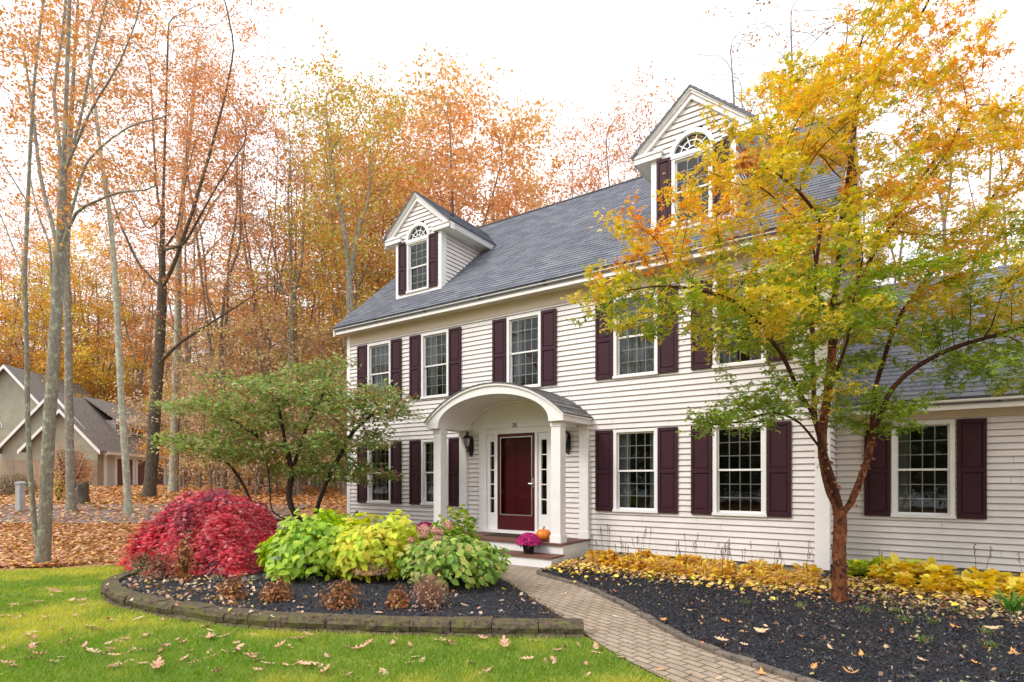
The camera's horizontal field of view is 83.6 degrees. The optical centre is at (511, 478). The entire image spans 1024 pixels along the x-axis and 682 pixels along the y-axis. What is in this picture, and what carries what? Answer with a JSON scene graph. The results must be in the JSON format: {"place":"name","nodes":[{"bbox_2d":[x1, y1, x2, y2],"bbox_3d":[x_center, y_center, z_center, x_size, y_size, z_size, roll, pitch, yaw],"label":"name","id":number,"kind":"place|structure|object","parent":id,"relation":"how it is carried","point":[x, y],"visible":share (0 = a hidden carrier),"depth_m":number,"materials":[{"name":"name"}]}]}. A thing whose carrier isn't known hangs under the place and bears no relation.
{"place":"outdoors","nodes":[
{"label":"outdoors","id":0,"kind":"place"},
{"bbox_2d":[0,504,311,522],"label":"driveway","id":1,"kind":"structure","parent":0,"point":[102,514],"depth_m":17.40,"materials":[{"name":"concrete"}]},
{"bbox_2d":[0,565,677,681],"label":"lawn","id":2,"kind":"structure","parent":0,"point":[393,669],"depth_m":5.25,"materials":[{"name":"plant"}]},
{"bbox_2d":[0,478,697,681],"bbox_3d":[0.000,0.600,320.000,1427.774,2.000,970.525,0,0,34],"label":"ground","id":3,"kind":"structure","parent":0,"point":[309,511],"depth_m":14.41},
{"bbox_2d":[0,470,38,494],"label":"dark shrub","id":4,"kind":"object","parent":3,"relation":"on","point":[8,488],"visible":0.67,"depth_m":24.73,"materials":[{"name":"brown plant"}]},
{"bbox_2d":[14,481,26,510],"bbox_3d":[-15.453,0.611,18.000,0.220,1.070,0.220,0,0,11],"label":"marker post","id":5,"kind":"object","parent":3,"relation":"on","point":[19,495],"visible":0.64,"depth_m":17.93,"materials":[{"name":"grey paint"}]},
{"bbox_2d":[0,259,48,371],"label":"tree","id":6,"kind":"object","parent":3,"relation":"on","point":[9,333],"visible":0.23,"depth_m":51.46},
{"bbox_2d":[0,184,87,377],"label":"tree","id":7,"kind":"object","parent":3,"relation":"on","point":[12,344],"visible":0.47,"depth_m":50.58,"materials":[{"name":"plant"}]},
{"bbox_2d":[0,218,106,378],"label":"tree","id":8,"kind":"object","parent":3,"relation":"on","point":[5,321],"visible":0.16,"depth_m":54.53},
{"bbox_2d":[35,440,102,491],"bbox_3d":[-20.885,-0.604,27.061,3.413,2.608,2.727,0,0,34],"label":"copper shrub","id":9,"kind":"object","parent":3,"relation":"on","point":[80,474],"visible":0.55,"depth_m":26.91,"materials":[{"name":"brown plant"}]},
{"bbox_2d":[0,178,138,388],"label":"tree","id":10,"kind":"object","parent":3,"relation":"on","point":[8,248],"visible":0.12,"depth_m":55.58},
{"bbox_2d":[0,217,152,403],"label":"tree","id":11,"kind":"object","parent":3,"relation":"on","point":[79,354],"visible":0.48,"depth_m":47.66,"materials":[{"name":"plant"}]},
{"bbox_2d":[76,482,91,503],"bbox_3d":[-15.360,0.559,20.499,0.595,0.908,0.566,0,0,9],"label":"tree stump","id":12,"kind":"object","parent":3,"relation":"on","point":[82,493],"visible":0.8,"depth_m":20.35,"materials":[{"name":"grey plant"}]},
{"bbox_2d":[0,364,168,486],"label":"neighbour house","id":13,"kind":"structure","parent":3,"relation":"on","point":[100,443],"depth_m":40.56,"materials":[{"name":"paint"}]},
{"bbox_2d":[138,460,162,485],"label":"garage door","id":14,"kind":"structure","parent":13,"relation":"in","point":[141,466],"depth_m":44.05,"materials":[{"name":"brown"}]},
{"bbox_2d":[5,216,167,404],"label":"tree","id":15,"kind":"object","parent":3,"relation":"on","point":[83,286],"visible":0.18,"depth_m":52.70,"materials":[{"name":"plant"}]},
{"bbox_2d":[0,0,175,511],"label":"tree","id":16,"kind":"object","parent":3,"relation":"on","point":[70,503],"visible":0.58,"depth_m":17.91,"materials":[{"name":"orange plant"}]},
{"bbox_2d":[11,219,170,399],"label":"tree","id":17,"kind":"object","parent":3,"relation":"on","point":[98,330],"visible":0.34,"depth_m":51.13,"materials":[{"name":"plant"}]},
{"bbox_2d":[3,0,200,514],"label":"tree","id":18,"kind":"object","parent":3,"relation":"on","point":[128,508],"visible":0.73,"depth_m":17.11,"materials":[{"name":"orange plant"}]},
{"bbox_2d":[0,0,214,562],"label":"birch tree","id":19,"kind":"object","parent":3,"relation":"on","point":[42,532],"visible":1,"depth_m":10.49,"materials":[{"name":"orange plant"}]},
{"bbox_2d":[62,296,167,403],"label":"tree","id":20,"kind":"object","parent":3,"relation":"on","point":[123,356],"visible":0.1,"depth_m":61.24,"materials":[{"name":"orange plant"}]},
{"bbox_2d":[47,185,207,411],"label":"tree","id":21,"kind":"object","parent":3,"relation":"on","point":[140,377],"visible":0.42,"depth_m":49.22,"materials":[{"name":"plant"}]},
{"bbox_2d":[77,233,230,426],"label":"tree","id":22,"kind":"object","parent":3,"relation":"on","point":[151,345],"visible":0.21,"depth_m":50.55,"materials":[{"name":"plant"}]},
{"bbox_2d":[44,0,290,498],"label":"tree","id":23,"kind":"object","parent":3,"relation":"on","point":[149,489],"visible":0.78,"depth_m":22.79,"materials":[{"name":"orange plant"}]},
{"bbox_2d":[98,363,242,487],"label":"understorey tree","id":24,"kind":"object","parent":3,"relation":"on","point":[144,423],"visible":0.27,"depth_m":29.44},
{"bbox_2d":[128,301,215,486],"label":"thin tree","id":25,"kind":"object","parent":3,"relation":"on","point":[180,480],"visible":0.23,"depth_m":33.83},
{"bbox_2d":[0,484,346,568],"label":"leaf litter","id":26,"kind":"object","parent":3,"relation":"on","point":[16,558],"visible":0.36,"depth_m":15.56,"materials":[{"name":"plant"}]},
{"bbox_2d":[70,110,280,486],"bbox_3d":[-20.655,-11.065,36.598,10.718,23.288,12.055,0,0,30],"label":"tree","id":27,"kind":"object","parent":3,"relation":"on","point":[185,280],"visible":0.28,"depth_m":35.54,"materials":[{"name":"plant"}]},
{"bbox_2d":[127,374,243,485],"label":"understorey tree","id":28,"kind":"object","parent":3,"relation":"on","point":[160,452],"visible":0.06,"depth_m":34.11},
{"bbox_2d":[100,0,290,491],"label":"tree","id":29,"kind":"object","parent":3,"relation":"on","point":[173,483],"visible":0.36,"depth_m":26.87,"materials":[{"name":"orange plant"}]},
{"bbox_2d":[146,272,262,487],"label":"thin tree","id":30,"kind":"object","parent":3,"relation":"on","point":[217,468],"visible":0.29,"depth_m":27.36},
{"bbox_2d":[99,314,312,490],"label":"understorey tree","id":31,"kind":"object","parent":3,"relation":"on","point":[196,464],"visible":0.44,"depth_m":24.24,"materials":[{"name":"plant"}]},
{"bbox_2d":[79,34,339,491],"bbox_3d":[-13.553,-9.443,25.798,10.482,20.251,9.320,0,0,11],"label":"tree","id":32,"kind":"object","parent":3,"relation":"on","point":[225,320],"visible":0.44,"depth_m":25.55,"materials":[{"name":"plant"}]},
{"bbox_2d":[154,238,283,484],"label":"tree","id":33,"kind":"object","parent":3,"relation":"on","point":[217,315],"visible":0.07,"depth_m":46.79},
{"bbox_2d":[145,337,305,490],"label":"understorey tree","id":34,"kind":"object","parent":3,"relation":"on","point":[234,480],"visible":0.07,"depth_m":28.42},
{"bbox_2d":[136,60,364,488],"bbox_3d":[-12.809,-10.600,30.155,10.620,22.404,10.534,0,0,-17],"label":"tree","id":35,"kind":"object","parent":3,"relation":"on","point":[236,268],"visible":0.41,"depth_m":29.07,"materials":[{"name":"plant"}]},
{"bbox_2d":[176,208,324,492],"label":"thin tree","id":36,"kind":"object","parent":3,"relation":"on","point":[268,330],"visible":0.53,"depth_m":25.03,"materials":[{"name":"plant"}]},
{"bbox_2d":[158,317,344,494],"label":"understorey tree","id":37,"kind":"object","parent":3,"relation":"on","point":[256,492],"visible":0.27,"depth_m":23.43,"materials":[{"name":"plant"}]},
{"bbox_2d":[180,285,346,493],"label":"understorey tree","id":38,"kind":"object","parent":3,"relation":"on","point":[269,325],"visible":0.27,"depth_m":22.41,"materials":[{"name":"plant"}]},
{"bbox_2d":[187,338,343,489],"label":"understorey tree","id":39,"kind":"object","parent":3,"relation":"on","point":[273,368],"visible":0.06,"depth_m":27.00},
{"bbox_2d":[192,351,342,490],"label":"understorey tree","id":40,"kind":"object","parent":3,"relation":"on","point":[277,484],"visible":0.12,"depth_m":26.37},
{"bbox_2d":[180,80,366,495],"bbox_3d":[-9.522,-8.123,24.098,7.336,17.897,7.908,0,0,-17],"label":"tree","id":41,"kind":"object","parent":3,"relation":"on","point":[292,298],"visible":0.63,"depth_m":23.85,"materials":[{"name":"orange plant"}]},
{"bbox_2d":[180,99,376,491],"bbox_3d":[-10.044,-8.046,26.552,8.015,17.416,9.015,0,0,33],"label":"tree","id":42,"kind":"object","parent":3,"relation":"on","point":[262,231],"visible":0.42,"depth_m":25.71,"materials":[{"name":"plant"}]},
{"bbox_2d":[226,316,346,490],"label":"understorey tree","id":43,"kind":"object","parent":3,"relation":"on","point":[305,382],"visible":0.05,"depth_m":27.19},
{"bbox_2d":[231,242,344,484],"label":"tree","id":44,"kind":"object","parent":3,"relation":"on","point":[303,478],"visible":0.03,"depth_m":43.13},
{"bbox_2d":[240,312,346,493],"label":"understorey tree","id":45,"kind":"object","parent":3,"relation":"on","point":[336,423],"visible":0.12,"depth_m":23.60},
{"bbox_2d":[241,169,386,487],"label":"tree","id":46,"kind":"object","parent":3,"relation":"on","point":[315,313],"visible":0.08,"depth_m":32.95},
{"bbox_2d":[215,109,431,494],"bbox_3d":[-7.412,-7.336,23.944,9.491,16.114,8.510,0,0,-6],"label":"tree","id":47,"kind":"object","parent":3,"relation":"on","point":[321,285],"visible":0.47,"depth_m":23.39,"materials":[{"name":"plant"}]},
{"bbox_2d":[265,143,413,368],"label":"tree","id":48,"kind":"object","parent":3,"relation":"on","point":[377,174],"visible":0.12,"depth_m":28.39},
{"bbox_2d":[101,557,583,638],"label":"retaining wall","id":49,"kind":"structure","parent":3,"relation":"on","point":[454,626],"depth_m":5.93,"materials":[{"name":"stone"}]},
{"bbox_2d":[107,539,585,633],"bbox_3d":[-3.436,1.518,10.078,5.692,0.128,10.581,0,0,-17],"label":"mulch bed","id":50,"kind":"object","parent":3,"relation":"on","point":[488,603],"visible":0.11,"depth_m":7.17,"materials":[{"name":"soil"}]},
{"bbox_2d":[122,546,156,575],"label":"perennial","id":51,"kind":"object","parent":50,"relation":"on","point":[140,564],"visible":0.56,"depth_m":8.88,"materials":[{"name":"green plant"}]},
{"bbox_2d":[138,548,178,580],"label":"perennial","id":52,"kind":"object","parent":50,"relation":"on","point":[158,565],"visible":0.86,"depth_m":8.56,"materials":[{"name":"brown plant"}]},
{"bbox_2d":[170,531,197,581],"bbox_3d":[-4.765,1.150,8.325,0.426,0.802,0.376,0,0,34],"label":"perennial","id":53,"kind":"object","parent":50,"relation":"on","point":[183,564],"visible":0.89,"depth_m":8.29,"materials":[{"name":"brown plant"}]},
{"bbox_2d":[116,488,281,577],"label":"red maple","id":54,"kind":"object","parent":50,"relation":"on","point":[225,523],"visible":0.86,"depth_m":9.34,"materials":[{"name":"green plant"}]},
{"bbox_2d":[214,571,249,601],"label":"perennial","id":55,"kind":"object","parent":50,"relation":"on","point":[235,593],"visible":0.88,"depth_m":7.04,"materials":[{"name":"brown plant"}]},
{"bbox_2d":[257,572,298,602],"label":"perennial","id":56,"kind":"object","parent":50,"relation":"on","point":[277,594],"visible":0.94,"depth_m":6.94,"materials":[{"name":"brown plant"}]},
{"bbox_2d":[141,351,429,521],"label":"dogwood tree","id":57,"kind":"object","parent":50,"relation":"on","point":[292,391],"visible":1,"depth_m":12.35,"materials":[{"name":"green plant"}]},
{"bbox_2d":[254,509,366,583],"bbox_3d":[-3.179,1.000,8.841,1.710,1.108,1.835,0,0,-3],"label":"hydrangea bush","id":58,"kind":"object","parent":50,"relation":"on","point":[290,547],"visible":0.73,"depth_m":8.26,"materials":[{"name":"green plant"}]},
{"bbox_2d":[102,555,542,616],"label":"leaf litter","id":59,"kind":"object","parent":50,"relation":"on","point":[159,592],"visible":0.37,"depth_m":7.55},
{"bbox_2d":[315,578,366,610],"bbox_3d":[-1.962,1.354,6.644,0.547,0.397,0.494,0,0,34],"label":"perennial","id":60,"kind":"object","parent":50,"relation":"on","point":[345,600],"visible":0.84,"depth_m":6.57,"materials":[{"name":"brown plant"}]},
{"bbox_2d":[350,557,390,582],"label":"spirea bush","id":61,"kind":"object","parent":50,"relation":"on","point":[379,571],"visible":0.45,"depth_m":8.03,"materials":[{"name":"brown plant"}]},
{"bbox_2d":[322,509,420,582],"bbox_3d":[-2.216,1.004,9.028,2.430,1.102,1.653,0,0,64],"label":"hydrangea bush","id":62,"kind":"object","parent":50,"relation":"on","point":[349,548],"visible":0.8,"depth_m":8.22,"materials":[{"name":"yellow plant"}]},
{"bbox_2d":[384,583,409,609],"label":"perennial","id":63,"kind":"object","parent":50,"relation":"on","point":[396,600],"visible":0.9,"depth_m":6.54,"materials":[{"name":"brown plant"}]},
{"bbox_2d":[401,571,454,612],"bbox_3d":[-0.945,1.304,6.607,0.620,0.498,0.656,0,0,-26],"label":"dried perennial","id":64,"kind":"object","parent":50,"relation":"on","point":[428,597],"visible":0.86,"depth_m":6.55,"materials":[{"name":"brown plant"}]},
{"bbox_2d":[395,504,511,588],"bbox_3d":[-0.892,0.972,8.232,2.013,1.166,1.524,0,0,63],"label":"hydrangea bush","id":65,"kind":"object","parent":50,"relation":"on","point":[444,556],"visible":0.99,"depth_m":7.73,"materials":[{"name":"green plant"}]},
{"bbox_2d":[260,15,437,509],"bbox_3d":[-5.640,-7.129,20.042,6.231,16.586,7.954,0,0,-1],"label":"tree","id":66,"kind":"object","parent":3,"relation":"on","point":[349,264],"visible":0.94,"depth_m":19.61,"materials":[{"name":"orange plant"}]},
{"bbox_2d":[279,78,446,348],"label":"tree","id":67,"kind":"object","parent":3,"relation":"on","point":[350,189],"visible":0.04,"depth_m":31.84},
{"bbox_2d":[297,144,470,346],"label":"tree","id":68,"kind":"object","parent":3,"relation":"on","point":[364,242],"visible":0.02,"depth_m":30.83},
{"bbox_2d":[313,108,488,318],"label":"tree","id":69,"kind":"object","parent":3,"relation":"on","point":[407,173],"visible":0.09,"depth_m":27.09,"materials":[{"name":"plant"}]},
{"bbox_2d":[285,42,581,300],"bbox_3d":[-2.608,-8.884,26.898,13.441,19.094,15.420,0,0,17],"label":"tree","id":70,"kind":"object","parent":3,"relation":"on","point":[494,203],"visible":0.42,"depth_m":24.15,"materials":[{"name":"plant"}]},
{"bbox_2d":[491,102,640,214],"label":"tree","id":71,"kind":"object","parent":3,"relation":"on","point":[578,133],"visible":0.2,"depth_m":32.12,"materials":[{"name":"plant"}]},
{"bbox_2d":[524,101,656,199],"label":"tree","id":72,"kind":"object","parent":3,"relation":"on","point":[581,181],"visible":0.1,"depth_m":32.20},
{"bbox_2d":[562,61,677,197],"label":"tree","id":73,"kind":"object","parent":3,"relation":"on","point":[648,119],"visible":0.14,"depth_m":32.50,"materials":[{"name":"plant"}]},
{"bbox_2d":[333,84,1023,576],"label":"house","id":74,"kind":"structure","parent":3,"relation":"on","point":[537,408],"depth_m":10.97,"materials":[{"name":"wood"}]},
{"bbox_2d":[366,441,389,503],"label":"window","id":75,"kind":"structure","parent":74,"relation":"in","point":[369,490],"depth_m":14.83,"materials":[{"name":"white"}]},
{"bbox_2d":[367,340,389,404],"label":"window","id":76,"kind":"structure","parent":74,"relation":"in","point":[382,352],"depth_m":14.81,"materials":[{"name":"white"}]},
{"bbox_2d":[420,329,447,398],"bbox_3d":[-1.773,-2.697,13.632,0.884,1.565,0.250,0,0,34],"label":"window","id":77,"kind":"structure","parent":74,"relation":"in","point":[433,345],"depth_m":13.77,"materials":[{"name":"white"}]},
{"bbox_2d":[420,438,448,505],"bbox_3d":[-1.774,-0.155,13.632,0.884,1.570,0.249,0,0,34],"label":"window","id":78,"kind":"structure","parent":74,"relation":"in","point":[430,442],"depth_m":13.79,"materials":[{"name":"white"}]},
{"bbox_2d":[501,437,530,514],"bbox_3d":[0.149,0.062,12.347,0.965,2.075,0.050,0,0,34],"label":"door","id":79,"kind":"structure","parent":74,"relation":"in","point":[515,452],"depth_m":12.37,"materials":[{"name":"red"}]},
{"bbox_2d":[498,433,534,530],"bbox_3d":[0.070,0.063,12.230,0.957,2.065,0.109,0,0,34],"label":"storm door","id":80,"kind":"structure","parent":74,"relation":"in","point":[505,521],"depth_m":12.21,"materials":[{"name":"red"}]},
{"bbox_2d":[507,311,541,387],"bbox_3d":[0.297,-2.697,12.222,0.884,1.565,0.245,0,0,34],"label":"window","id":81,"kind":"structure","parent":74,"relation":"in","point":[518,330],"depth_m":12.35,"materials":[{"name":"white"}]},
{"bbox_2d":[516,532,540,553],"bbox_3d":[0.303,1.181,10.592,0.494,0.394,0.483,0,0,34],"label":"potted mum","id":82,"kind":"object","parent":74,"relation":"on","point":[528,542],"visible":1,"depth_m":10.47,"materials":[{"name":"pink plant"}]},
{"bbox_2d":[612,428,657,512],"bbox_3d":[2.361,-0.155,10.820,0.894,1.570,0.248,0,0,34],"label":"window","id":83,"kind":"structure","parent":74,"relation":"in","point":[622,445],"depth_m":10.93,"materials":[{"name":"white"}]},
{"bbox_2d":[612,289,658,378],"bbox_3d":[2.361,-2.697,10.820,0.894,1.565,0.247,0,0,34],"label":"window","id":84,"kind":"structure","parent":74,"relation":"in","point":[632,355],"depth_m":10.90,"materials":[{"name":"white"}]},
{"bbox_2d":[712,268,766,368],"bbox_3d":[3.896,-2.697,9.778,0.884,1.565,0.249,0,0,34],"label":"window","id":85,"kind":"structure","parent":74,"relation":"in","point":[725,358],"depth_m":9.90,"materials":[{"name":"white"}]},
{"bbox_2d":[712,422,766,516],"bbox_3d":[3.870,-0.156,9.740,0.884,1.567,0.158,0,0,34],"label":"window","id":86,"kind":"structure","parent":74,"relation":"in","point":[716,471],"depth_m":9.75,"materials":[{"name":"white"}]},
{"bbox_2d":[891,419,955,518],"bbox_3d":[6.678,-0.152,9.322,0.859,1.565,0.243,0,0,34],"label":"window","id":87,"kind":"structure","parent":74,"relation":"in","point":[899,445],"depth_m":9.38,"materials":[{"name":"white"}]},
{"bbox_2d":[537,570,821,681],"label":"path edging","id":88,"kind":"object","parent":3,"relation":"on","point":[738,658],"visible":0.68,"depth_m":5.46,"materials":[{"name":"stone"}]},
{"bbox_2d":[536,557,1023,681],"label":"mulch bed","id":89,"kind":"object","parent":3,"relation":"on","point":[735,646],"visible":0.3,"depth_m":5.63,"materials":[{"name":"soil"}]},
{"bbox_2d":[596,524,618,565],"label":"hosta plant","id":90,"kind":"object","parent":89,"relation":"on","point":[608,554],"visible":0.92,"depth_m":9.84,"materials":[{"name":"yellow plant"}]},
{"bbox_2d":[710,543,733,581],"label":"hosta plant","id":91,"kind":"object","parent":89,"relation":"on","point":[724,570],"visible":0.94,"depth_m":8.48,"materials":[{"name":"yellow plant"}]},
{"bbox_2d":[540,557,1023,616],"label":"fallen hosta leaves","id":92,"kind":"object","parent":89,"relation":"on","point":[801,587],"visible":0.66,"depth_m":8.09,"materials":[{"name":"yellow plant"}]},
{"bbox_2d":[542,555,1023,681],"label":"leaf litter","id":93,"kind":"object","parent":89,"relation":"on","point":[944,606],"visible":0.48,"depth_m":6.86,"materials":[{"name":"plant"}]},
{"bbox_2d":[770,569,800,586],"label":"hosta plant","id":94,"kind":"object","parent":89,"relation":"on","point":[785,577],"visible":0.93,"depth_m":7.98,"materials":[{"name":"yellow plant"}]},
{"bbox_2d":[560,0,1023,602],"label":"maple tree","id":95,"kind":"object","parent":89,"relation":"on","point":[796,304],"visible":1,"depth_m":6.57,"materials":[{"name":"yellow plant"}]},
{"bbox_2d":[846,559,869,575],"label":"hosta plant","id":96,"kind":"object","parent":89,"relation":"on","point":[855,564],"visible":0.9,"depth_m":8.78,"materials":[{"name":"green plant"}]},
{"bbox_2d":[877,551,918,582],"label":"hosta plant","id":97,"kind":"object","parent":89,"relation":"on","point":[891,566],"visible":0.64,"depth_m":8.27,"materials":[{"name":"yellow plant"}]},
{"bbox_2d":[891,570,917,589],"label":"hosta plant","id":98,"kind":"object","parent":89,"relation":"on","point":[906,578],"visible":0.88,"depth_m":7.81,"materials":[{"name":"yellow plant"}]},
{"bbox_2d":[917,573,951,593],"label":"hosta plant","id":99,"kind":"object","parent":89,"relation":"on","point":[941,584],"visible":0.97,"depth_m":7.54,"materials":[{"name":"yellow plant"}]},
{"bbox_2d":[918,563,960,591],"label":"hosta plant","id":100,"kind":"object","parent":89,"relation":"on","point":[945,571],"visible":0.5,"depth_m":7.75,"materials":[{"name":"yellow plant"}]},
{"bbox_2d":[960,544,1000,592],"bbox_3d":[6.132,1.192,7.492,0.486,0.699,0.474,0,0,-18],"label":"hosta plant","id":101,"kind":"object","parent":89,"relation":"on","point":[976,573],"visible":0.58,"depth_m":7.40,"materials":[{"name":"yellow plant"}]},
{"bbox_2d":[960,577,1001,599],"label":"hosta plant","id":102,"kind":"object","parent":89,"relation":"on","point":[974,584],"visible":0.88,"depth_m":7.25,"materials":[{"name":"yellow plant"}]},
{"bbox_2d":[978,587,1023,614],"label":"daylily plant","id":103,"kind":"object","parent":89,"relation":"on","point":[1013,604],"visible":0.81,"depth_m":6.49,"materials":[{"name":"green plant"}]},
{"bbox_2d":[997,577,1023,596],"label":"hosta plant","id":104,"kind":"object","parent":89,"relation":"on","point":[1008,586],"visible":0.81,"depth_m":7.20,"materials":[{"name":"yellow plant"}]},
{"bbox_2d":[671,0,891,283],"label":"tree","id":105,"kind":"object","parent":3,"relation":"on","point":[738,57],"visible":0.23,"depth_m":21.65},
{"bbox_2d":[725,0,952,229],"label":"tree","id":106,"kind":"object","parent":3,"relation":"on","point":[833,21],"visible":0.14,"depth_m":25.72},
{"bbox_2d":[859,109,998,282],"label":"tree","id":107,"kind":"object","parent":3,"relation":"on","point":[900,255],"visible":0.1,"depth_m":29.14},
{"bbox_2d":[865,37,1023,280],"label":"tree","id":108,"kind":"object","parent":3,"relation":"on","point":[939,196],"visible":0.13,"depth_m":27.48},
{"bbox_2d":[891,57,1023,280],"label":"tree","id":109,"kind":"object","parent":3,"relation":"on","point":[983,161],"visible":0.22,"depth_m":26.69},
{"bbox_2d":[0,0,1023,475],"label":"sky","id":110,"kind":"structure","parent":0,"point":[583,48],"materials":[{"name":"white"}]},
{"bbox_2d":[490,563,796,681],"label":"path","id":111,"kind":"structure","parent":0,"point":[676,659],"depth_m":5.73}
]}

